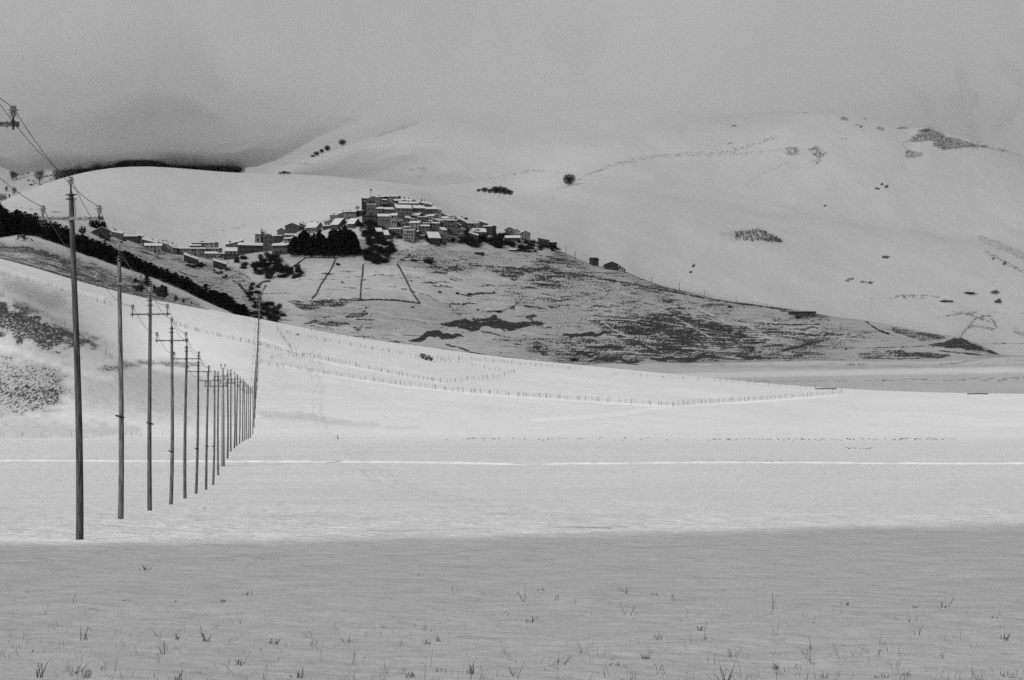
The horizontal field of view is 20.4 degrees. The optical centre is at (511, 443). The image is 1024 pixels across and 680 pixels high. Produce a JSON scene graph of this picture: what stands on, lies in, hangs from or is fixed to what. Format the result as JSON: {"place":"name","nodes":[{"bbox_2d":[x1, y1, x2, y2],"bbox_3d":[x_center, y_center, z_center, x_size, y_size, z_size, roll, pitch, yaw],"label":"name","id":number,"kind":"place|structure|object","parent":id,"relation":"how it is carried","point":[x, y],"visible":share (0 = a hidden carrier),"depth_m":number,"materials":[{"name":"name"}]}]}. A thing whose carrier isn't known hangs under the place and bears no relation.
{"place":"outdoors","nodes":[
{"label":"outdoors","id":0,"kind":"place"},
{"bbox_2d":[0,437,1023,679],"bbox_3d":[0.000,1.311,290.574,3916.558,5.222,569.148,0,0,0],"label":"snow field","id":1,"kind":"structure","parent":0,"point":[748,539],"depth_m":62.46,"materials":[{"name":"snow"}]},
{"bbox_2d":[0,105,19,129],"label":"power pole","id":2,"kind":"object","parent":1,"relation":"on","point":[12,123],"visible":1,"depth_m":58.17,"materials":[{"name":"grey wood"}]},
{"bbox_2d":[38,176,103,539],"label":"power pole","id":3,"kind":"object","parent":1,"relation":"on","point":[71,218],"visible":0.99,"depth_m":79.93,"materials":[{"name":"grey wood"}]},
{"bbox_2d":[0,178,257,390],"bbox_3d":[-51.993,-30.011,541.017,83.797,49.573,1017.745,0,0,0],"label":"power line","id":4,"kind":"object","parent":3,"relation":"attached to","point":[99,278],"visible":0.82,"depth_m":102.16,"materials":[{"name":"metal"}]},
{"bbox_2d":[0,104,259,389],"bbox_3d":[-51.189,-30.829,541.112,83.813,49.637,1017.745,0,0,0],"label":"power line","id":5,"kind":"object","parent":3,"relation":"attached to","point":[118,244],"visible":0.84,"depth_m":99.17,"materials":[{"name":"metal"}]},
{"bbox_2d":[0,98,260,391],"bbox_3d":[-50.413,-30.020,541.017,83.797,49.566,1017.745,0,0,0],"label":"power line","id":6,"kind":"object","parent":3,"relation":"attached to","point":[110,234],"visible":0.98,"depth_m":83.03,"materials":[{"name":"metal"}]},
{"bbox_2d":[94,243,142,518],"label":"power pole","id":7,"kind":"object","parent":1,"relation":"on","point":[118,283],"visible":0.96,"depth_m":105.43,"materials":[{"name":"grey wood"}]},
{"bbox_2d":[130,287,168,510],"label":"power pole","id":8,"kind":"object","parent":1,"relation":"on","point":[149,454],"visible":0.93,"depth_m":129.92,"materials":[{"name":"grey wood"}]},
{"bbox_2d":[155,317,187,503],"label":"power pole","id":9,"kind":"object","parent":1,"relation":"on","point":[171,340],"visible":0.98,"depth_m":155.43,"materials":[{"name":"grey wood"}]},
{"bbox_2d":[173,338,199,497],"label":"power pole","id":10,"kind":"object","parent":1,"relation":"on","point":[186,358],"visible":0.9,"depth_m":181.42,"materials":[{"name":"grey wood"}]},
{"bbox_2d":[187,355,210,493],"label":"power pole","id":11,"kind":"object","parent":1,"relation":"on","point":[197,450],"visible":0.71,"depth_m":208.43,"materials":[{"name":"grey wood"}]},
{"bbox_2d":[199,367,218,489],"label":"power pole","id":12,"kind":"object","parent":1,"relation":"on","point":[206,445],"visible":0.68,"depth_m":233.92,"materials":[{"name":"grey wood"}]},
{"bbox_2d":[205,370,223,484],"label":"power pole","id":13,"kind":"object","parent":1,"relation":"on","point":[213,470],"visible":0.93,"depth_m":253.93,"materials":[{"name":"grey wood"}]},
{"bbox_2d":[209,371,226,474],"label":"power pole","id":14,"kind":"object","parent":1,"relation":"on","point":[218,424],"visible":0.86,"depth_m":278.92,"materials":[{"name":"grey wood"}]},
{"bbox_2d":[215,364,230,465],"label":"grey mast","id":15,"kind":"object","parent":1,"relation":"on","point":[222,437],"visible":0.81,"depth_m":302.88,"materials":[{"name":"wood"}]},
{"bbox_2d":[220,369,234,458],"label":"power pole","id":16,"kind":"object","parent":1,"relation":"on","point":[227,415],"visible":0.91,"depth_m":324.93,"materials":[{"name":"grey wood"}]},
{"bbox_2d":[224,369,237,451],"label":"power pole","id":17,"kind":"object","parent":1,"relation":"on","point":[230,412],"visible":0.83,"depth_m":351.95,"materials":[{"name":"grey wood"}]},
{"bbox_2d":[228,372,240,447],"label":"power pole","id":18,"kind":"object","parent":1,"relation":"on","point":[234,409],"visible":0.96,"depth_m":380.95,"materials":[{"name":"grey wood"}]},
{"bbox_2d":[236,374,243,445],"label":"power pole","id":19,"kind":"object","parent":1,"relation":"on","point":[237,408],"visible":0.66,"depth_m":403.91,"materials":[{"name":"grey wood"}]},
{"bbox_2d":[239,377,245,443],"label":"power pole","id":20,"kind":"object","parent":1,"relation":"on","point":[240,413],"visible":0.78,"depth_m":431.96,"materials":[{"name":"grey wood"}]},
{"bbox_2d":[0,437,1023,679],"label":"dry grass","id":21,"kind":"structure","parent":1,"relation":"on","point":[471,671],"depth_m":29.15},
{"bbox_2d":[0,459,1023,464],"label":"snow bank","id":22,"kind":"structure","parent":1,"relation":"on","point":[307,461],"depth_m":312.27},
{"bbox_2d":[0,28,1023,355],"bbox_3d":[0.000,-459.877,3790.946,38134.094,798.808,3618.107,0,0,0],"label":"mountains","id":23,"kind":"structure","parent":0,"point":[894,198],"depth_m":3131.62,"materials":[{"name":"snow"}]},
{"bbox_2d":[9,164,23,179],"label":"bare tree","id":24,"kind":"object","parent":23,"relation":"on","point":[21,172],"visible":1,"depth_m":3822.20,"materials":[{"name":"grey plant"}]},
{"bbox_2d":[33,164,45,183],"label":"bare tree","id":25,"kind":"object","parent":23,"relation":"on","point":[38,176],"visible":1,"depth_m":3761.10,"materials":[{"name":"grey plant"}]},
{"bbox_2d":[127,151,138,166],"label":"bare tree","id":26,"kind":"object","parent":23,"relation":"on","point":[135,158],"visible":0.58,"depth_m":3141.23,"materials":[{"name":"plant"}]},
{"bbox_2d":[156,152,166,166],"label":"bare tree","id":27,"kind":"object","parent":23,"relation":"on","point":[161,159],"visible":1,"depth_m":3059.34,"materials":[{"name":"grey plant"}]},
{"bbox_2d":[170,153,179,166],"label":"bare tree","id":28,"kind":"object","parent":23,"relation":"on","point":[175,161],"visible":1,"depth_m":3053.32,"materials":[{"name":"grey plant"}]},
{"bbox_2d":[179,151,188,168],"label":"bare tree","id":29,"kind":"object","parent":23,"relation":"on","point":[184,159],"visible":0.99,"depth_m":3065.05,"materials":[{"name":"grey plant"}]},
{"bbox_2d":[195,154,206,169],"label":"bare tree","id":30,"kind":"object","parent":23,"relation":"on","point":[199,162],"visible":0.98,"depth_m":3062.64,"materials":[{"name":"grey plant"}]},
{"bbox_2d":[204,154,220,170],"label":"bare tree","id":31,"kind":"object","parent":23,"relation":"on","point":[215,163],"visible":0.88,"depth_m":3089.22,"materials":[{"name":"grey plant"}]},
{"bbox_2d":[221,159,234,171],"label":"bare tree","id":32,"kind":"object","parent":23,"relation":"on","point":[228,166],"visible":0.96,"depth_m":3093.39,"materials":[{"name":"grey plant"}]},
{"bbox_2d":[562,174,575,185],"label":"bush","id":33,"kind":"object","parent":23,"relation":"on","point":[567,179],"visible":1,"depth_m":3056.82,"materials":[{"name":"grey plant"}]},
{"bbox_2d":[735,228,781,242],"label":"scrub","id":34,"kind":"object","parent":23,"relation":"on","point":[777,239],"visible":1,"depth_m":2768.66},
{"bbox_2d":[0,259,1023,436],"bbox_3d":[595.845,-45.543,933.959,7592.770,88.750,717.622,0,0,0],"label":"hillside","id":35,"kind":"structure","parent":0,"point":[37,390],"depth_m":772.62,"materials":[{"name":"snow"}]},
{"bbox_2d":[170,322,511,382],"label":"wire fence","id":36,"kind":"object","parent":35,"relation":"on","point":[342,361],"visible":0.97,"depth_m":915.40,"materials":[{"name":"grey wood"}]},
{"bbox_2d":[287,330,514,372],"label":"wire fence","id":37,"kind":"object","parent":35,"relation":"on","point":[382,348],"visible":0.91,"depth_m":1008.59,"materials":[{"name":"grey wood"}]},
{"bbox_2d":[264,361,667,404],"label":"wire fence","id":38,"kind":"object","parent":35,"relation":"on","point":[482,389],"visible":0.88,"depth_m":807.23,"materials":[{"name":"grey wood"}]},
{"bbox_2d":[673,390,837,405],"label":"wire fence","id":39,"kind":"object","parent":35,"relation":"on","point":[744,398],"visible":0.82,"depth_m":884.83,"materials":[{"name":"grey wood"}]},
{"bbox_2d":[0,203,1023,393],"bbox_3d":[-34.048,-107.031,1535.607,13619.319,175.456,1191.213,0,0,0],"label":"village hill","id":40,"kind":"structure","parent":0,"point":[557,306],"depth_m":1845.21,"materials":[{"name":"snow"}]},
{"bbox_2d":[1,218,19,235],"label":"pine tree","id":41,"kind":"object","parent":40,"relation":"on","point":[9,226],"visible":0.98,"depth_m":1353.20,"materials":[{"name":"black plant"}]},
{"bbox_2d":[16,223,32,240],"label":"pine tree","id":42,"kind":"object","parent":40,"relation":"on","point":[23,230],"visible":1,"depth_m":1315.62,"materials":[{"name":"black plant"}]},
{"bbox_2d":[41,229,53,240],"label":"pine tree","id":43,"kind":"object","parent":40,"relation":"on","point":[47,231],"visible":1,"depth_m":1350.69,"materials":[{"name":"black plant"}]},
{"bbox_2d":[50,233,65,243],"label":"pine tree","id":44,"kind":"object","parent":40,"relation":"on","point":[57,236],"visible":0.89,"depth_m":1352.38,"materials":[{"name":"black plant"}]},
{"bbox_2d":[82,244,98,255],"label":"pine tree","id":45,"kind":"object","parent":40,"relation":"on","point":[88,246],"visible":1,"depth_m":1353.45,"materials":[{"name":"black plant"}]},
{"bbox_2d":[85,244,102,256],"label":"pine tree","id":46,"kind":"object","parent":40,"relation":"on","point":[97,249],"visible":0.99,"depth_m":1358.78,"materials":[{"name":"black plant"}]},
{"bbox_2d":[91,227,110,241],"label":"stone house","id":47,"kind":"structure","parent":40,"relation":"on","point":[104,233],"depth_m":1850.11,"materials":[{"name":"tile"}]},
{"bbox_2d":[103,252,114,263],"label":"pine tree","id":48,"kind":"object","parent":40,"relation":"on","point":[110,254],"visible":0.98,"depth_m":1352.12,"materials":[{"name":"black plant"}]},
{"bbox_2d":[111,228,123,239],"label":"stone house","id":49,"kind":"structure","parent":40,"relation":"on","point":[118,234],"depth_m":1889.24,"materials":[{"name":"tile"}]},
{"bbox_2d":[124,235,140,243],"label":"stone house","id":50,"kind":"structure","parent":40,"relation":"on","point":[135,238],"depth_m":1911.39,"materials":[{"name":"tile"}]},
{"bbox_2d":[135,263,153,274],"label":"pine tree","id":51,"kind":"object","parent":40,"relation":"on","point":[144,266],"visible":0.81,"depth_m":1352.97,"materials":[{"name":"black plant"}]},
{"bbox_2d":[143,270,151,285],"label":"pine tree","id":52,"kind":"object","parent":40,"relation":"on","point":[146,279],"visible":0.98,"depth_m":1261.80,"materials":[{"name":"black plant"}]},
{"bbox_2d":[142,237,158,245],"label":"stone house","id":53,"kind":"structure","parent":40,"relation":"on","point":[146,240],"depth_m":1901.70,"materials":[{"name":"tile"}]},
{"bbox_2d":[144,243,161,254],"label":"stone house","id":54,"kind":"structure","parent":40,"relation":"on","point":[155,247],"depth_m":1886.34,"materials":[{"name":"paint"}]},
{"bbox_2d":[148,267,163,278],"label":"pine tree","id":55,"kind":"object","parent":40,"relation":"on","point":[155,269],"visible":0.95,"depth_m":1355.09,"materials":[{"name":"black plant"}]},
{"bbox_2d":[156,284,167,298],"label":"pine tree","id":56,"kind":"object","parent":40,"relation":"on","point":[162,288],"visible":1,"depth_m":1177.12,"materials":[{"name":"black plant"}]},
{"bbox_2d":[162,242,178,253],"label":"stone house","id":57,"kind":"structure","parent":40,"relation":"on","point":[167,247],"depth_m":1910.90,"materials":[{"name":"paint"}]},
{"bbox_2d":[183,252,198,263],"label":"farm hut","id":58,"kind":"object","parent":40,"relation":"on","point":[190,258],"visible":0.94,"depth_m":1882.14,"materials":[{"name":"tile"}]},
{"bbox_2d":[179,247,206,256],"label":"stone house","id":59,"kind":"structure","parent":40,"relation":"on","point":[197,251],"depth_m":1917.01,"materials":[{"name":"stone"}]},
{"bbox_2d":[192,241,218,247],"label":"stone house","id":60,"kind":"structure","parent":40,"relation":"on","point":[209,244],"depth_m":1958.39,"materials":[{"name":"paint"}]},
{"bbox_2d":[202,294,218,303],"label":"pine tree","id":61,"kind":"object","parent":40,"relation":"on","point":[212,296],"visible":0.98,"depth_m":1354.33,"materials":[{"name":"black plant"}]},
{"bbox_2d":[205,251,217,259],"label":"stone house","id":62,"kind":"structure","parent":40,"relation":"on","point":[210,255],"depth_m":1908.48,"materials":[{"name":"stone"}]},
{"bbox_2d":[212,258,226,268],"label":"farm hut","id":63,"kind":"object","parent":40,"relation":"on","point":[217,263],"visible":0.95,"depth_m":1880.85,"materials":[{"name":"stone"}]},
{"bbox_2d":[213,296,226,307],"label":"pine tree","id":64,"kind":"object","parent":40,"relation":"on","point":[218,299],"visible":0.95,"depth_m":1351.10,"materials":[{"name":"black plant"}]},
{"bbox_2d":[217,296,231,309],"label":"pine tree","id":65,"kind":"object","parent":40,"relation":"on","point":[225,299],"visible":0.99,"depth_m":1356.19,"materials":[{"name":"black plant"}]},
{"bbox_2d":[224,247,237,253],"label":"stone house","id":66,"kind":"structure","parent":40,"relation":"on","point":[230,250],"depth_m":1948.39,"materials":[{"name":"tile"}]},
{"bbox_2d":[224,254,239,259],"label":"stone house","id":67,"kind":"structure","parent":40,"relation":"on","point":[229,256],"depth_m":1914.99,"materials":[{"name":"stone"}]},
{"bbox_2d":[225,238,243,246],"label":"stone house","id":68,"kind":"structure","parent":40,"relation":"on","point":[231,243],"depth_m":1979.71,"materials":[{"name":"stone"}]},
{"bbox_2d":[237,242,262,254],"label":"stone house","id":69,"kind":"structure","parent":40,"relation":"on","point":[245,248],"depth_m":1935.07,"materials":[{"name":"stone"}]},
{"bbox_2d":[262,234,274,251],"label":"stone house","id":70,"kind":"structure","parent":40,"relation":"on","point":[268,240],"depth_m":1929.56,"materials":[{"name":"stone"}]},
{"bbox_2d":[271,242,289,254],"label":"stone house","id":71,"kind":"structure","parent":40,"relation":"on","point":[280,248],"depth_m":1914.53,"materials":[{"name":"stone"}]},
{"bbox_2d":[285,223,299,233],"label":"stone house","id":72,"kind":"structure","parent":40,"relation":"on","point":[292,228],"depth_m":1980.53,"materials":[{"name":"stone"}]},
{"bbox_2d":[286,238,298,256],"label":"pine tree","id":73,"kind":"object","parent":40,"relation":"on","point":[291,246],"visible":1,"depth_m":1903.12,"materials":[{"name":"black plant"}]},
{"bbox_2d":[295,229,309,256],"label":"pine tree","id":74,"kind":"object","parent":40,"relation":"on","point":[303,234],"visible":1,"depth_m":1900.66,"materials":[{"name":"black plant"}]},
{"bbox_2d":[305,221,321,233],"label":"stone house","id":75,"kind":"structure","parent":40,"relation":"on","point":[312,227],"depth_m":1955.45,"materials":[{"name":"paint"}]},
{"bbox_2d":[311,229,325,256],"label":"pine tree","id":76,"kind":"object","parent":40,"relation":"on","point":[320,236],"visible":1,"depth_m":1897.98,"materials":[{"name":"black plant"}]},
{"bbox_2d":[323,240,334,256],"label":"pine tree","id":77,"kind":"object","parent":40,"relation":"on","point":[329,246],"visible":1,"depth_m":1896.70,"materials":[{"name":"black plant"}]},
{"bbox_2d":[331,230,341,255],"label":"pine tree","id":78,"kind":"object","parent":40,"relation":"on","point":[337,233],"visible":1,"depth_m":1898.06,"materials":[{"name":"black plant"}]},
{"bbox_2d":[330,218,346,229],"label":"stone house","id":79,"kind":"structure","parent":40,"relation":"on","point":[337,223],"depth_m":1951.00,"materials":[{"name":"tile"}]},
{"bbox_2d":[338,232,347,256],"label":"pine tree","id":80,"kind":"object","parent":40,"relation":"on","point":[342,234],"visible":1,"depth_m":1895.45,"materials":[{"name":"black plant"}]},
{"bbox_2d":[341,231,357,254],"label":"pine tree","id":81,"kind":"object","parent":40,"relation":"on","point":[348,234],"visible":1,"depth_m":1895.38,"materials":[{"name":"black plant"}]},
{"bbox_2d":[343,209,357,218],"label":"stone house","id":82,"kind":"structure","parent":40,"relation":"on","point":[349,214],"depth_m":1968.00,"materials":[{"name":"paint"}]},
{"bbox_2d":[347,218,359,228],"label":"stone house","id":83,"kind":"structure","parent":40,"relation":"on","point":[352,223],"depth_m":1948.64,"materials":[{"name":"tile"}]},
{"bbox_2d":[362,215,376,223],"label":"stone house","id":84,"kind":"structure","parent":40,"relation":"on","point":[373,218],"depth_m":1953.63,"materials":[{"name":"stone"}]},
{"bbox_2d":[366,196,380,214],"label":"church","id":85,"kind":"structure","parent":40,"relation":"on","point":[373,203],"depth_m":1968.55,"materials":[{"name":"stone"}]},
{"bbox_2d":[339,298,419,303],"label":"field wall","id":86,"kind":"structure","parent":40,"relation":"on","point":[380,299],"depth_m":1842.07,"materials":[{"name":"stone"}]},
{"bbox_2d":[377,214,390,227],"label":"stone house","id":87,"kind":"structure","parent":40,"relation":"on","point":[383,220],"depth_m":1942.77,"materials":[{"name":"stone"}]},
{"bbox_2d":[383,207,394,213],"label":"stone house","id":88,"kind":"structure","parent":40,"relation":"on","point":[388,210],"depth_m":1965.77,"materials":[{"name":"stone"}]},
{"bbox_2d":[390,213,398,227],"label":"stone house","id":89,"kind":"structure","parent":40,"relation":"on","point":[394,219],"depth_m":1942.46,"materials":[{"name":"paint"}]},
{"bbox_2d":[393,203,411,217],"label":"stone house","id":90,"kind":"structure","parent":40,"relation":"on","point":[402,211],"depth_m":1962.38,"materials":[{"name":"stone"}]},
{"bbox_2d":[397,200,418,205],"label":"stone house","id":91,"kind":"structure","parent":40,"relation":"on","point":[408,202],"depth_m":1984.64,"materials":[{"name":"tile"}]},
{"bbox_2d":[402,229,415,243],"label":"stone house","id":92,"kind":"structure","parent":40,"relation":"on","point":[409,235],"depth_m":1923.71,"materials":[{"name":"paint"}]},
{"bbox_2d":[409,220,421,229],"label":"stone house","id":93,"kind":"structure","parent":40,"relation":"on","point":[413,224],"depth_m":1942.42,"materials":[{"name":"paint"}]},
{"bbox_2d":[412,204,425,215],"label":"stone house","id":94,"kind":"structure","parent":40,"relation":"on","point":[418,208],"depth_m":1972.07,"materials":[{"name":"stone"}]},
{"bbox_2d":[420,224,429,234],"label":"stone house","id":95,"kind":"structure","parent":40,"relation":"on","point":[424,229],"depth_m":1940.24,"materials":[{"name":"stone"}]},
{"bbox_2d":[425,206,437,214],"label":"stone house","id":96,"kind":"structure","parent":40,"relation":"on","point":[431,210],"depth_m":1982.16,"materials":[{"name":"stone"}]},
{"bbox_2d":[425,232,440,246],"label":"stone house","id":97,"kind":"structure","parent":40,"relation":"on","point":[434,238],"depth_m":1933.69,"materials":[{"name":"tile"}]},
{"bbox_2d":[431,221,439,231],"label":"stone house","id":98,"kind":"structure","parent":40,"relation":"on","point":[435,226],"depth_m":1953.95,"materials":[{"name":"stone"}]},
{"bbox_2d":[436,227,447,245],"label":"stone house","id":99,"kind":"structure","parent":40,"relation":"on","point":[442,231],"depth_m":1939.54,"materials":[{"name":"stone"}]},
{"bbox_2d":[443,219,457,233],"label":"stone house","id":100,"kind":"structure","parent":40,"relation":"on","point":[450,225],"depth_m":1966.16,"materials":[{"name":"stone"}]},
{"bbox_2d":[469,228,486,235],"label":"stone house","id":101,"kind":"structure","parent":40,"relation":"on","point":[482,231],"depth_m":1976.36,"materials":[{"name":"tile"}]},
{"bbox_2d":[482,225,496,235],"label":"stone house","id":102,"kind":"structure","parent":40,"relation":"on","point":[490,229],"depth_m":1996.20,"materials":[{"name":"stone"}]},
{"bbox_2d":[505,235,519,240],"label":"shed","id":103,"kind":"structure","parent":40,"relation":"on","point":[514,237],"depth_m":1986.83,"materials":[{"name":"tile"}]},
{"bbox_2d":[516,231,530,240],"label":"stone house","id":104,"kind":"structure","parent":40,"relation":"on","point":[524,235],"depth_m":1997.36,"materials":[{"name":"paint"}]},
{"bbox_2d":[589,257,598,265],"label":"mountain hut","id":105,"kind":"object","parent":40,"relation":"on","point":[593,261],"visible":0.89,"depth_m":1977.50,"materials":[{"name":"stone"}]},
{"bbox_2d":[603,262,618,270],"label":"mountain hut","id":106,"kind":"object","parent":40,"relation":"on","point":[611,266],"visible":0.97,"depth_m":1967.94,"materials":[{"name":"stone"}]},
{"bbox_2d":[788,311,815,315],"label":"shed","id":107,"kind":"structure","parent":40,"relation":"on","point":[809,313],"depth_m":1907.80,"materials":[{"name":"tile"}]},
{"bbox_2d":[0,0,1023,142],"label":"sky","id":108,"kind":"structure","parent":0,"point":[230,71],"materials":[{"name":"grey"}]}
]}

